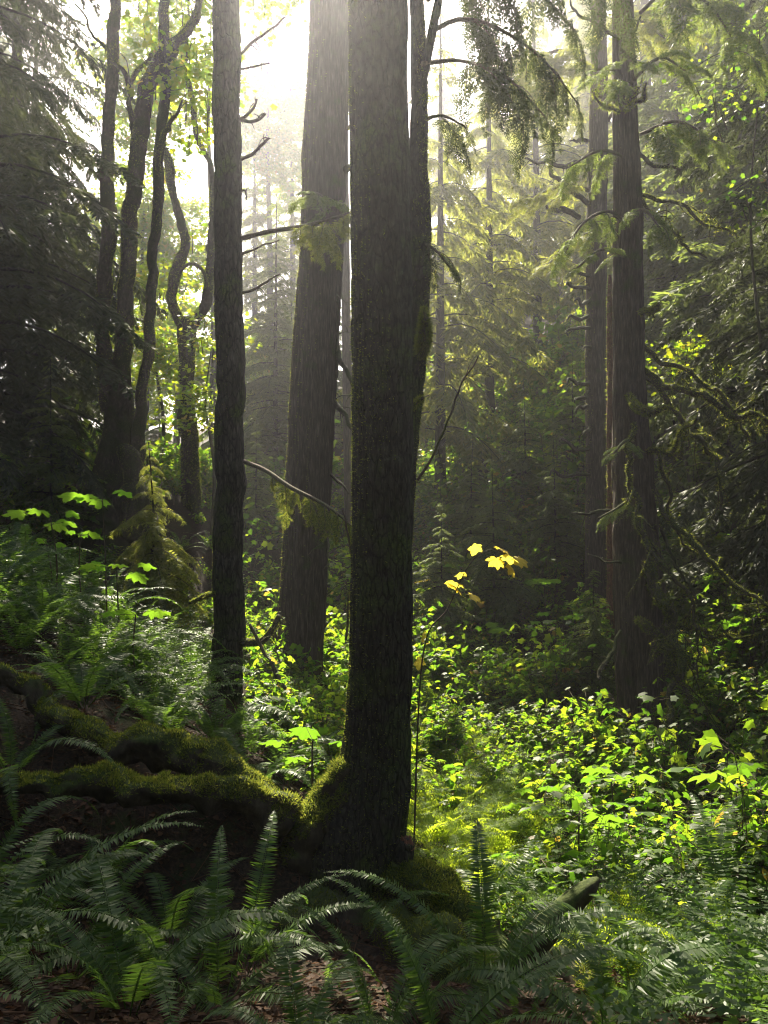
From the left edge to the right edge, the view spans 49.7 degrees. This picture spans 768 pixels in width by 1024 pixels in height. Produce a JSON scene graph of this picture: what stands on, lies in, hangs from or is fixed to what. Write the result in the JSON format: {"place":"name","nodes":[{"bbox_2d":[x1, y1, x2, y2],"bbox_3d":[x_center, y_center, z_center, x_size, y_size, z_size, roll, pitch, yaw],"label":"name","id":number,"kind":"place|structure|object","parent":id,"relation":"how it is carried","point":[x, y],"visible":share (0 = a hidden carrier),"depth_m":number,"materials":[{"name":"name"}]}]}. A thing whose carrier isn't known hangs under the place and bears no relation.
{"place":"outdoors","nodes":[
{"label":"outdoors","id":0,"kind":"place"},
{"bbox_2d":[239,0,309,361],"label":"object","id":1,"kind":"object","parent":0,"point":[281,52],"visible":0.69,"depth_m":56.37,"materials":[{"name":"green plant"}]},
{"bbox_2d":[0,0,764,434],"label":"sky","id":2,"kind":"structure","parent":0,"point":[194,188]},
{"bbox_2d":[0,272,767,1023],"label":"ground","id":3,"kind":"structure","parent":0,"point":[170,868],"depth_m":5.77,"materials":[{"name":"soil"}]},
{"bbox_2d":[0,545,70,625],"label":"sword fern","id":4,"kind":"object","parent":3,"relation":"on","point":[23,559],"visible":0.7,"depth_m":8.75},
{"bbox_2d":[1,508,79,598],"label":"broadleaf plant","id":5,"kind":"object","parent":3,"relation":"on","point":[58,525],"visible":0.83,"depth_m":9.39,"materials":[{"name":"green plant"}]},
{"bbox_2d":[0,540,89,602],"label":"sword fern","id":6,"kind":"object","parent":3,"relation":"on","point":[15,557],"visible":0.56,"depth_m":9.63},
{"bbox_2d":[0,350,107,545],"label":"young hemlock","id":7,"kind":"object","parent":3,"relation":"on","point":[58,504],"visible":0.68,"depth_m":14.84,"materials":[{"name":"green plant"}]},
{"bbox_2d":[0,795,113,948],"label":"sword fern","id":8,"kind":"object","parent":3,"relation":"on","point":[48,802],"visible":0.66,"depth_m":5.13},
{"bbox_2d":[0,697,116,844],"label":"sword fern","id":9,"kind":"object","parent":3,"relation":"on","point":[22,763],"visible":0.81,"depth_m":5.82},
{"bbox_2d":[0,575,117,632],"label":"sword fern","id":10,"kind":"object","parent":3,"relation":"on","point":[74,578],"visible":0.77,"depth_m":8.31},
{"bbox_2d":[0,0,134,456],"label":"hemlock tree","id":11,"kind":"object","parent":3,"relation":"on","point":[63,76],"visible":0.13,"depth_m":22.06,"materials":[{"name":"green plant"}]},
{"bbox_2d":[0,851,159,1023],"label":"sword fern","id":12,"kind":"object","parent":3,"relation":"on","point":[27,867],"visible":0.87,"depth_m":3.96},
{"bbox_2d":[0,0,167,518],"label":"hemlock tree","id":13,"kind":"object","parent":3,"relation":"on","point":[46,278],"visible":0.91,"depth_m":15.25,"materials":[{"name":"green plant"}]},
{"bbox_2d":[57,489,132,631],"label":"broadleaf plant","id":14,"kind":"object","parent":3,"relation":"on","point":[97,502],"visible":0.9,"depth_m":9.52,"materials":[{"name":"green plant"}]},
{"bbox_2d":[0,810,196,938],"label":"sword fern","id":15,"kind":"object","parent":3,"relation":"on","point":[154,843],"visible":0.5,"depth_m":5.25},
{"bbox_2d":[0,820,202,990],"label":"sword fern","id":16,"kind":"object","parent":3,"relation":"on","point":[42,843],"visible":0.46,"depth_m":4.35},
{"bbox_2d":[25,608,179,701],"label":"sword fern","id":17,"kind":"object","parent":3,"relation":"on","point":[116,648],"visible":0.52,"depth_m":8.26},
{"bbox_2d":[15,652,191,746],"bbox_3d":[-2.517,1.509,7.091,1.584,0.745,1.839,0,0,-45],"label":"sword fern","id":18,"kind":"object","parent":3,"relation":"on","point":[71,690],"visible":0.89,"depth_m":6.95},
{"bbox_2d":[0,841,218,1000],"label":"sword fern","id":19,"kind":"object","parent":3,"relation":"on","point":[145,860],"visible":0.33,"depth_m":4.36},
{"bbox_2d":[77,560,156,630],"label":"broadleaf plant","id":20,"kind":"object","parent":3,"relation":"on","point":[134,576],"visible":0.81,"depth_m":9.36,"materials":[{"name":"green plant"}]},
{"bbox_2d":[60,567,185,621],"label":"sword fern","id":21,"kind":"object","parent":3,"relation":"on","point":[103,607],"visible":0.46,"depth_m":10.31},
{"bbox_2d":[46,176,208,470],"bbox_3d":[-10.964,-8.028,36.117,9.448,13.332,4.994,0,0,0],"label":"maple tree","id":22,"kind":"object","parent":3,"relation":"on","point":[165,243],"visible":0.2,"depth_m":35.62,"materials":[{"name":"green plant"}]},
{"bbox_2d":[101,608,170,688],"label":"broadleaf plant","id":23,"kind":"object","parent":3,"relation":"on","point":[124,614],"visible":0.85,"depth_m":8.48,"materials":[{"name":"green plant"}]},
{"bbox_2d":[67,0,216,453],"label":"maple tree","id":24,"kind":"object","parent":3,"relation":"on","point":[121,115],"visible":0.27,"depth_m":30.76,"materials":[{"name":"green plant"}]},
{"bbox_2d":[63,628,225,686],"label":"sword fern","id":25,"kind":"object","parent":3,"relation":"on","point":[149,642],"visible":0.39,"depth_m":8.77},
{"bbox_2d":[109,251,208,481],"bbox_3d":[-6.241,-3.855,22.972,2.696,6.758,2.959,0,0,36],"label":"vine maple","id":26,"kind":"object","parent":3,"relation":"on","point":[166,349],"visible":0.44,"depth_m":22.85,"materials":[{"name":"green plant"}]},
{"bbox_2d":[0,853,319,1023],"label":"sword fern","id":27,"kind":"object","parent":3,"relation":"on","point":[149,975],"visible":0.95,"depth_m":3.72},
{"bbox_2d":[109,441,210,644],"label":"cedar sapling","id":28,"kind":"object","parent":3,"relation":"on","point":[156,553],"visible":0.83,"depth_m":12.45,"materials":[{"name":"green plant"}]},
{"bbox_2d":[39,857,281,973],"bbox_3d":[-1.292,2.406,4.842,1.481,0.831,1.360,0,0,0],"label":"sword fern","id":29,"kind":"object","parent":3,"relation":"on","point":[201,890],"visible":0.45,"depth_m":4.99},
{"bbox_2d":[75,678,267,726],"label":"sword fern","id":30,"kind":"object","parent":3,"relation":"on","point":[165,710],"visible":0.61,"depth_m":7.65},
{"bbox_2d":[20,887,324,1018],"bbox_3d":[-1.167,2.324,4.163,1.533,0.835,1.592,0,0,-28],"label":"sword fern","id":31,"kind":"object","parent":3,"relation":"on","point":[157,943],"visible":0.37,"depth_m":4.17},
{"bbox_2d":[101,0,252,514],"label":"maple tree","id":32,"kind":"object","parent":3,"relation":"on","point":[190,494],"visible":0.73,"depth_m":19.89,"materials":[{"name":"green plant"}]},
{"bbox_2d":[61,0,306,568],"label":"maple tree","id":33,"kind":"object","parent":3,"relation":"on","point":[119,458],"visible":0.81,"depth_m":15.84,"materials":[{"name":"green plant"}]},
{"bbox_2d":[146,302,262,546],"bbox_3d":[-4.254,-1.858,19.030,2.916,5.893,2.378,0,0,0],"label":"vine maple","id":34,"kind":"object","parent":3,"relation":"on","point":[204,411],"visible":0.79,"depth_m":18.95,"materials":[{"name":"green plant"}]},
{"bbox_2d":[155,627,264,692],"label":"sword fern","id":35,"kind":"object","parent":3,"relation":"on","point":[214,666],"visible":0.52,"depth_m":10.09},
{"bbox_2d":[130,296,290,447],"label":"maple tree","id":36,"kind":"object","parent":3,"relation":"on","point":[134,362],"visible":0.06,"depth_m":42.89,"materials":[{"name":"green plant"}]},
{"bbox_2d":[134,695,298,748],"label":"sword fern","id":37,"kind":"object","parent":3,"relation":"on","point":[204,723],"visible":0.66,"depth_m":7.88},
{"bbox_2d":[92,825,375,1023],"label":"sword fern","id":38,"kind":"object","parent":3,"relation":"on","point":[202,987],"visible":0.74,"depth_m":4.04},
{"bbox_2d":[110,811,375,1006],"bbox_3d":[-0.826,2.500,4.612,1.589,1.088,1.279,0,0,-34],"label":"sword fern","id":39,"kind":"object","parent":3,"relation":"on","point":[263,881],"visible":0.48,"depth_m":4.81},
{"bbox_2d":[0,0,508,990],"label":"forest tree","id":40,"kind":"object","parent":3,"relation":"on","point":[352,812],"visible":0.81,"depth_m":5.80,"materials":[{"name":"brown plant"}]},
{"bbox_2d":[243,423,284,538],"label":"young hemlock","id":41,"kind":"object","parent":3,"relation":"on","point":[255,493],"visible":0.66,"depth_m":20.93,"materials":[{"name":"green plant"}]},
{"bbox_2d":[242,89,288,425],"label":"hemlock tree","id":42,"kind":"object","parent":3,"relation":"on","point":[249,269],"visible":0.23,"depth_m":57.50,"materials":[{"name":"green plant"}]},
{"bbox_2d":[202,193,334,504],"bbox_3d":[-3.810,-5.154,27.017,4.174,10.659,4.363,0,0,-9],"label":"hemlock tree","id":43,"kind":"object","parent":3,"relation":"on","point":[274,387],"visible":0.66,"depth_m":26.83,"materials":[{"name":"green plant"}]},
{"bbox_2d":[188,0,351,706],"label":"fir tree","id":44,"kind":"object","parent":3,"relation":"on","point":[226,593],"visible":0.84,"depth_m":10.64,"materials":[{"name":"brown plant"}]},
{"bbox_2d":[211,730,337,789],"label":"sword fern","id":45,"kind":"object","parent":3,"relation":"on","point":[238,748],"visible":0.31,"depth_m":7.16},
{"bbox_2d":[247,716,342,788],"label":"sword fern","id":46,"kind":"object","parent":3,"relation":"on","point":[304,751],"visible":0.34,"depth_m":7.71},
{"bbox_2d":[200,938,391,1023],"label":"sword fern","id":47,"kind":"object","parent":3,"relation":"on","point":[326,992],"visible":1,"depth_m":3.42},
{"bbox_2d":[258,72,341,368],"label":"hemlock tree","id":48,"kind":"object","parent":3,"relation":"on","point":[293,219],"visible":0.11,"depth_m":62.58,"materials":[{"name":"green plant"}]},
{"bbox_2d":[258,726,341,786],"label":"broadleaf plant","id":49,"kind":"object","parent":3,"relation":"on","point":[302,733],"visible":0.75,"depth_m":6.90,"materials":[{"name":"green plant"}]},
{"bbox_2d":[261,0,351,685],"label":"cedar tree","id":50,"kind":"object","parent":3,"relation":"on","point":[316,361],"visible":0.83,"depth_m":12.70,"materials":[{"name":"brown plant"}]},
{"bbox_2d":[341,142,351,553],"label":"slim tree","id":51,"kind":"object","parent":3,"relation":"on","point":[347,361],"visible":0.35,"depth_m":21.89,"materials":[{"name":"grey wood"}]},
{"bbox_2d":[0,226,767,939],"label":"undergrowth","id":52,"kind":"object","parent":3,"relation":"on","point":[728,676],"visible":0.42,"depth_m":12.62,"materials":[{"name":"green plant"}]},
{"bbox_2d":[0,355,767,1023],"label":"fern cover","id":53,"kind":"object","parent":3,"relation":"on","point":[744,989],"visible":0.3,"depth_m":6.72,"materials":[{"name":"plant"}]},
{"bbox_2d":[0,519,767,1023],"bbox_3d":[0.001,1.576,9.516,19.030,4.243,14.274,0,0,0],"label":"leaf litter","id":54,"kind":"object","parent":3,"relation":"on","point":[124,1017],"visible":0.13,"depth_m":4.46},
{"bbox_2d":[278,901,522,1023],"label":"sword fern","id":55,"kind":"object","parent":3,"relation":"on","point":[403,998],"visible":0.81,"depth_m":3.92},
{"bbox_2d":[336,13,531,494],"bbox_3d":[1.465,-7.519,24.143,5.265,16.452,6.211,0,0,-27],"label":"hemlock tree","id":56,"kind":"object","parent":3,"relation":"on","point":[442,394],"visible":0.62,"depth_m":23.86,"materials":[{"name":"green plant"}]},
{"bbox_2d":[419,700,474,764],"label":"berry shrub","id":57,"kind":"object","parent":3,"relation":"on","point":[438,727],"visible":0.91,"depth_m":10.28,"materials":[{"name":"green plant"}]},
{"bbox_2d":[412,503,487,646],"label":"young hemlock","id":58,"kind":"object","parent":3,"relation":"on","point":[433,594],"visible":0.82,"depth_m":16.87,"materials":[{"name":"green plant"}]},
{"bbox_2d":[411,734,491,787],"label":"lady fern","id":59,"kind":"object","parent":3,"relation":"on","point":[447,760],"visible":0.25,"depth_m":9.89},
{"bbox_2d":[406,771,497,843],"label":"lady fern","id":60,"kind":"object","parent":3,"relation":"on","point":[436,826],"visible":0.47,"depth_m":7.87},
{"bbox_2d":[409,760,500,828],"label":"lady fern","id":61,"kind":"object","parent":3,"relation":"on","point":[464,783],"visible":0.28,"depth_m":8.46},
{"bbox_2d":[428,0,484,341],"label":"hemlock tree","id":62,"kind":"object","parent":3,"relation":"on","point":[446,100],"visible":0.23,"depth_m":53.80,"materials":[{"name":"green plant"}]},
{"bbox_2d":[426,433,506,566],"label":"young hemlock","id":63,"kind":"object","parent":3,"relation":"on","point":[465,509],"visible":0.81,"depth_m":20.89,"materials":[{"name":"green plant"}]},
{"bbox_2d":[406,799,529,866],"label":"lady fern","id":64,"kind":"object","parent":3,"relation":"on","point":[425,833],"visible":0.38,"depth_m":7.31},
{"bbox_2d":[413,543,527,844],"bbox_3d":[0.730,1.668,7.021,0.992,2.813,0.213,0,0,0],"label":"maple sapling","id":65,"kind":"object","parent":3,"relation":"on","point":[474,549],"visible":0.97,"depth_m":7.00,"materials":[{"name":"plant"}]},
{"bbox_2d":[409,777,534,848],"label":"lady fern","id":66,"kind":"object","parent":3,"relation":"on","point":[483,800],"visible":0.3,"depth_m":8.08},
{"bbox_2d":[412,719,533,783],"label":"lady fern","id":67,"kind":"object","parent":3,"relation":"on","point":[468,739],"visible":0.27,"depth_m":10.47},
{"bbox_2d":[413,819,534,889],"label":"lady fern","id":68,"kind":"object","parent":3,"relation":"on","point":[434,850],"visible":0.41,"depth_m":6.72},
{"bbox_2d":[411,761,540,819],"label":"lady fern","id":69,"kind":"object","parent":3,"relation":"on","point":[478,787],"visible":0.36,"depth_m":8.86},
{"bbox_2d":[324,818,646,1023],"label":"sword fern","id":70,"kind":"object","parent":3,"relation":"on","point":[484,865],"visible":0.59,"depth_m":4.38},
{"bbox_2d":[450,1,520,306],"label":"hemlock tree","id":71,"kind":"object","parent":3,"relation":"on","point":[476,180],"visible":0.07,"depth_m":58.15,"materials":[{"name":"green plant"}]},
{"bbox_2d":[324,876,647,1023],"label":"sword fern","id":72,"kind":"object","parent":3,"relation":"on","point":[406,948],"visible":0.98,"depth_m":3.69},
{"bbox_2d":[367,849,607,969],"bbox_3d":[0.645,2.805,5.467,1.698,0.776,1.396,0,0,28],"label":"sword fern","id":73,"kind":"object","parent":3,"relation":"on","point":[509,873],"visible":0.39,"depth_m":5.66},
{"bbox_2d":[452,458,544,630],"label":"young hemlock","id":74,"kind":"object","parent":3,"relation":"on","point":[504,587],"visible":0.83,"depth_m":17.80,"materials":[{"name":"green plant"}]},
{"bbox_2d":[430,4,567,415],"bbox_3d":[3.563,-10.817,29.621,5.529,17.275,6.521,0,0,-36],"label":"hemlock tree","id":75,"kind":"object","parent":3,"relation":"on","point":[488,197],"visible":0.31,"depth_m":29.36,"materials":[{"name":"green plant"}]},
{"bbox_2d":[460,742,539,793],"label":"berry shrub","id":76,"kind":"object","parent":3,"relation":"on","point":[496,767],"visible":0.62,"depth_m":9.45,"materials":[{"name":"green plant"}]},
{"bbox_2d":[429,785,583,863],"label":"lady fern","id":77,"kind":"object","parent":3,"relation":"on","point":[534,828],"visible":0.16,"depth_m":7.62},
{"bbox_2d":[430,788,604,878],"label":"lady fern","id":78,"kind":"object","parent":3,"relation":"on","point":[468,834],"visible":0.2,"depth_m":7.39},
{"bbox_2d":[409,0,641,554],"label":"forked tree","id":79,"kind":"object","parent":3,"relation":"on","point":[498,78],"visible":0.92,"depth_m":7.89,"materials":[{"name":"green plant"}]},
{"bbox_2d":[483,381,568,531],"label":"young hemlock","id":80,"kind":"object","parent":3,"relation":"on","point":[520,465],"visible":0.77,"depth_m":21.87,"materials":[{"name":"green plant"}]},
{"bbox_2d":[456,0,606,345],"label":"hemlock tree","id":81,"kind":"object","parent":3,"relation":"on","point":[541,242],"visible":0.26,"depth_m":35.90,"materials":[{"name":"green plant"}]},
{"bbox_2d":[493,0,580,284],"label":"hemlock tree","id":82,"kind":"object","parent":3,"relation":"on","point":[547,45],"visible":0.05,"depth_m":54.85,"materials":[{"name":"green plant"}]},
{"bbox_2d":[507,696,573,762],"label":"berry shrub","id":83,"kind":"object","parent":3,"relation":"on","point":[539,703],"visible":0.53,"depth_m":11.28,"materials":[{"name":"green plant"}]},
{"bbox_2d":[486,876,600,988],"bbox_3d":[0.945,2.476,4.834,0.779,0.558,0.176,0,0,-24],"label":"mossy log","id":84,"kind":"object","parent":3,"relation":"on","point":[576,896],"visible":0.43,"depth_m":4.86,"materials":[{"name":"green plant"}]},
{"bbox_2d":[467,857,619,933],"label":"sword fern","id":85,"kind":"object","parent":3,"relation":"on","point":[525,882],"visible":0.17,"depth_m":6.03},
{"bbox_2d":[517,436,584,583],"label":"young hemlock","id":86,"kind":"object","parent":3,"relation":"on","point":[552,509],"visible":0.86,"depth_m":19.79,"materials":[{"name":"green plant"}]},
{"bbox_2d":[540,352,584,478],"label":"young hemlock","id":87,"kind":"object","parent":3,"relation":"on","point":[563,421],"visible":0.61,"depth_m":23.93,"materials":[{"name":"green plant"}]},
{"bbox_2d":[518,802,629,877],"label":"broadleaf plant","id":88,"kind":"object","parent":3,"relation":"on","point":[589,817],"visible":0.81,"depth_m":6.97,"materials":[{"name":"green plant"}]},
{"bbox_2d":[539,0,612,304],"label":"hemlock tree","id":89,"kind":"object","parent":3,"relation":"on","point":[583,101],"visible":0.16,"depth_m":44.12,"materials":[{"name":"green plant"}]},
{"bbox_2d":[537,942,624,1014],"bbox_3d":[1.243,2.747,4.538,0.310,0.307,1.451,0,0,-14],"label":"mossy log","id":90,"kind":"object","parent":3,"relation":"on","point":[576,982],"visible":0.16,"depth_m":4.79,"materials":[{"name":"green plant"}]},
{"bbox_2d":[549,569,616,712],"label":"young hemlock","id":91,"kind":"object","parent":3,"relation":"on","point":[593,637],"visible":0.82,"depth_m":13.08,"materials":[{"name":"green plant"}]},
{"bbox_2d":[513,863,671,954],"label":"lady fern","id":92,"kind":"object","parent":3,"relation":"on","point":[612,894],"visible":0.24,"depth_m":5.60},
{"bbox_2d":[431,911,767,1023],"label":"sword fern","id":93,"kind":"object","parent":3,"relation":"on","point":[690,947],"visible":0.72,"depth_m":3.77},
{"bbox_2d":[504,0,708,609],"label":"hemlock tree","id":94,"kind":"object","parent":3,"relation":"on","point":[594,397],"visible":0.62,"depth_m":18.77,"materials":[{"name":"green plant"}]},
{"bbox_2d":[604,274,614,643],"bbox_3d":[4.385,-0.987,16.001,0.310,7.208,0.313,0,0,-43],"label":"snag","id":95,"kind":"object","parent":3,"relation":"on","point":[608,435],"visible":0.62,"depth_m":15.93,"materials":[{"name":"brown wood"}]},
{"bbox_2d":[507,893,720,1021],"bbox_3d":[1.303,2.569,4.375,1.234,0.689,1.390,0,0,0],"label":"sword fern","id":96,"kind":"object","parent":3,"relation":"on","point":[571,941],"visible":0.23,"depth_m":4.45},
{"bbox_2d":[580,767,665,814],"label":"broadleaf plant","id":97,"kind":"object","parent":3,"relation":"on","point":[619,778],"visible":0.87,"depth_m":8.31,"materials":[{"name":"green plant"}]},
{"bbox_2d":[549,0,719,330],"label":"hemlock tree","id":98,"kind":"object","parent":3,"relation":"on","point":[569,300],"visible":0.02,"depth_m":34.03,"materials":[{"name":"green plant"}]},
{"bbox_2d":[530,879,767,1023],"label":"sword fern","id":99,"kind":"object","parent":3,"relation":"on","point":[633,923],"visible":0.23,"depth_m":4.69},
{"bbox_2d":[562,879,743,1004],"bbox_3d":[1.626,2.581,4.985,1.172,0.423,0.990,0,0,-21],"label":"lady fern","id":100,"kind":"object","parent":3,"relation":"on","point":[637,909],"visible":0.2,"depth_m":5.20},
{"bbox_2d":[548,0,767,748],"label":"cedar tree","id":101,"kind":"object","parent":3,"relation":"on","point":[648,649],"visible":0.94,"depth_m":11.53,"materials":[{"name":"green plant"}]},
{"bbox_2d":[575,0,766,437],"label":"hemlock tree","id":102,"kind":"object","parent":3,"relation":"on","point":[649,110],"visible":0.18,"depth_m":25.67,"materials":[{"name":"green plant"}]},
{"bbox_2d":[599,792,763,1001],"bbox_3d":[2.215,2.557,5.136,1.660,1.046,1.786,0,0,0],"label":"sword fern","id":103,"kind":"object","parent":3,"relation":"on","point":[725,856],"visible":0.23,"depth_m":5.53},
{"bbox_2d":[606,871,767,978],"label":"lady fern","id":104,"kind":"object","parent":3,"relation":"on","point":[678,908],"visible":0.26,"depth_m":4.96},
{"bbox_2d":[607,926,767,1023],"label":"sword fern","id":105,"kind":"object","parent":3,"relation":"on","point":[654,928],"visible":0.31,"depth_m":4.08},
{"bbox_2d":[645,328,747,604],"bbox_3d":[6.243,-0.560,16.934,2.581,6.671,2.534,0,0,0],"label":"vine maple","id":106,"kind":"object","parent":3,"relation":"on","point":[679,347],"visible":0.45,"depth_m":16.87,"materials":[{"name":"green plant"}]},
{"bbox_2d":[642,0,767,525],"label":"hemlock tree","id":107,"kind":"object","parent":3,"relation":"on","point":[674,297],"visible":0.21,"depth_m":20.71,"materials":[{"name":"green plant"}]},
{"bbox_2d":[652,0,767,670],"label":"hemlock tree","id":108,"kind":"object","parent":3,"relation":"on","point":[742,498],"visible":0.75,"depth_m":14.09,"materials":[{"name":"green plant"}]},
{"bbox_2d":[659,450,760,637],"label":"young hemlock","id":109,"kind":"object","parent":3,"relation":"on","point":[678,554],"visible":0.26,"depth_m":15.83,"materials":[{"name":"green plant"}]},
{"bbox_2d":[655,2,767,689],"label":"vine maple","id":110,"kind":"object","parent":3,"relation":"on","point":[742,175],"visible":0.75,"depth_m":12.52,"materials":[{"name":"green plant"}]},
{"bbox_2d":[665,762,767,821],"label":"broadleaf plant","id":111,"kind":"object","parent":3,"relation":"on","point":[750,767],"visible":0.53,"depth_m":7.29,"materials":[{"name":"green plant"}]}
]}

